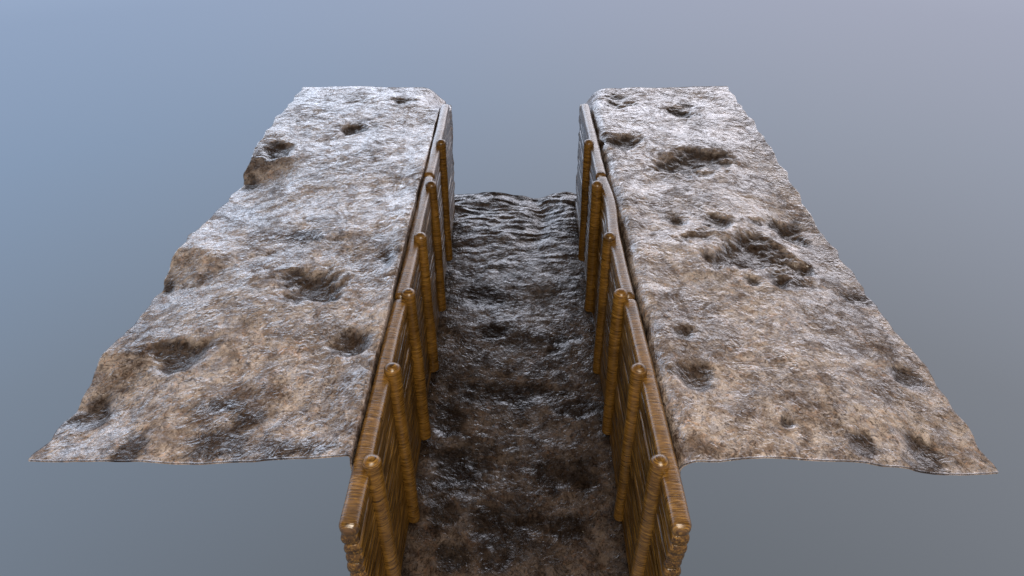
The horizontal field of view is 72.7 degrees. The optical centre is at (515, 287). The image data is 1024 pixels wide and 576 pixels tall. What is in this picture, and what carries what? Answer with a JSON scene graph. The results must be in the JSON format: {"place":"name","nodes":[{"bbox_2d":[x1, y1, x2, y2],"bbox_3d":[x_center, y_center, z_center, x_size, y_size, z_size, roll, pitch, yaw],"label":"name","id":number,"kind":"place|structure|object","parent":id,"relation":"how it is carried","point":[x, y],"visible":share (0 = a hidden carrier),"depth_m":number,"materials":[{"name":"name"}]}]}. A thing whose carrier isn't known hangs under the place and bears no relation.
{"place":"outdoors","nodes":[
{"label":"outdoors","id":0,"kind":"place"},
{"bbox_2d":[28,86,454,470],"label":"ground bank","id":1,"kind":"structure","parent":0,"point":[256,332],"depth_m":6.71,"materials":[{"name":"brown soil"}]},
{"bbox_2d":[0,0,1023,575],"label":"sky","id":2,"kind":"structure","parent":0,"point":[126,125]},
{"bbox_2d":[401,192,628,575],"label":"ground trench floor","id":3,"kind":"structure","parent":0,"point":[515,476],"depth_m":8.39,"materials":[{"name":"brown soil"}]},
{"bbox_2d":[339,299,421,575],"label":"log panel","id":4,"kind":"object","parent":3,"relation":"on","point":[359,531],"visible":0.71,"depth_m":5.80,"materials":[{"name":"brown wood"}]},
{"bbox_2d":[362,454,400,575],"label":"stake","id":5,"kind":"object","parent":3,"relation":"on","point":[372,465],"visible":0.79,"depth_m":5.36,"materials":[{"name":"brown wood"}]},
{"bbox_2d":[384,362,419,523],"bbox_3d":[-1.049,1.517,6.534,0.158,2.110,0.155,0,35,0],"label":"stake","id":6,"kind":"object","parent":3,"relation":"on","point":[393,372],"visible":0.81,"depth_m":6.38,"materials":[{"name":"brown wood"}]},
{"bbox_2d":[401,288,430,440],"bbox_3d":[-1.048,0.874,7.446,0.162,2.094,0.152,0,35,0],"label":"stake","id":7,"kind":"object","parent":3,"relation":"on","point":[408,295],"visible":0.77,"depth_m":7.32,"materials":[{"name":"brown wood"}]},
{"bbox_2d":[395,176,439,398],"bbox_3d":[-1.139,0.116,8.606,0.157,2.022,2.748,0,35,0],"label":"log panel","id":8,"kind":"object","parent":3,"relation":"on","point":[410,274],"visible":0.3,"depth_m":8.22,"materials":[{"name":"brown wood"}]},
{"bbox_2d":[414,232,438,372],"bbox_3d":[-1.053,0.224,8.334,0.165,2.040,0.152,0,35,0],"label":"stake","id":9,"kind":"object","parent":8,"relation":"attached to","point":[420,238],"visible":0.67,"depth_m":8.23,"materials":[{"name":"brown wood"}]},
{"bbox_2d":[425,181,446,311],"bbox_3d":[-1.063,-0.516,9.399,0.162,2.040,0.150,0,35,0],"label":"stake","id":10,"kind":"object","parent":8,"relation":"attached to","point":[431,186],"visible":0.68,"depth_m":9.28,"materials":[{"name":"brown wood"}]},
{"bbox_2d":[424,104,454,280],"bbox_3d":[-1.139,-1.443,10.849,0.154,2.021,2.692,0,35,0],"label":"log panel","id":11,"kind":"object","parent":3,"relation":"on","point":[433,165],"visible":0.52,"depth_m":10.53,"materials":[{"name":"brown wood"}]},
{"bbox_2d":[436,139,452,260],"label":"stake","id":12,"kind":"object","parent":11,"relation":"attached to","point":[441,144],"visible":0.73,"depth_m":10.35,"materials":[{"name":"brown wood"}]},
{"bbox_2d":[575,104,605,279],"bbox_3d":[1.140,-1.438,10.843,0.156,2.019,2.681,0,35,0],"label":"log panel","id":13,"kind":"object","parent":3,"relation":"on","point":[596,164],"visible":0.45,"depth_m":10.56,"materials":[{"name":"brown wood"}]},
{"bbox_2d":[578,139,593,260],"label":"stake","id":14,"kind":"object","parent":13,"relation":"attached to","point":[588,144],"visible":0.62,"depth_m":10.35,"materials":[{"name":"brown wood"}]},
{"bbox_2d":[592,232,615,373],"bbox_3d":[1.059,0.236,8.342,0.153,2.070,0.149,0,35,0],"label":"stake","id":15,"kind":"object","parent":3,"relation":"on","point":[609,238],"visible":0.68,"depth_m":8.18,"materials":[{"name":"brown wood"}]},
{"bbox_2d":[591,176,634,406],"bbox_3d":[1.151,0.113,8.610,0.192,2.021,2.757,0,35,0],"label":"log panel","id":16,"kind":"object","parent":3,"relation":"on","point":[618,275],"visible":0.5,"depth_m":8.20,"materials":[{"name":"brown wood"}]},
{"bbox_2d":[584,181,602,311],"bbox_3d":[1.053,-0.510,9.399,0.165,2.050,0.148,0,35,0],"label":"stake","id":17,"kind":"object","parent":16,"relation":"attached to","point":[596,197],"visible":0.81,"depth_m":9.26,"materials":[{"name":"brown wood"}]},
{"bbox_2d":[602,288,627,434],"bbox_3d":[1.052,0.840,7.421,0.167,2.010,0.151,0,35,0],"label":"stake","id":18,"kind":"object","parent":3,"relation":"on","point":[620,296],"visible":0.72,"depth_m":7.25,"materials":[{"name":"brown wood"}]},
{"bbox_2d":[630,454,668,575],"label":"stake","id":19,"kind":"object","parent":3,"relation":"on","point":[658,467],"visible":0.8,"depth_m":5.36,"materials":[{"name":"brown wood"}]},
{"bbox_2d":[609,299,691,575],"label":"log panel","id":20,"kind":"object","parent":3,"relation":"on","point":[670,537],"visible":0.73,"depth_m":5.84,"materials":[{"name":"brown wood"}]},
{"bbox_2d":[613,362,646,521],"bbox_3d":[1.066,1.504,6.510,0.162,2.060,0.150,0,35,0],"label":"stake","id":21,"kind":"object","parent":20,"relation":"attached to","point":[638,372],"visible":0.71,"depth_m":6.32,"materials":[{"name":"brown wood"}]},
{"bbox_2d":[576,86,998,474],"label":"ground bank","id":22,"kind":"structure","parent":0,"point":[769,331],"depth_m":6.74,"materials":[{"name":"brown soil"}]}
]}

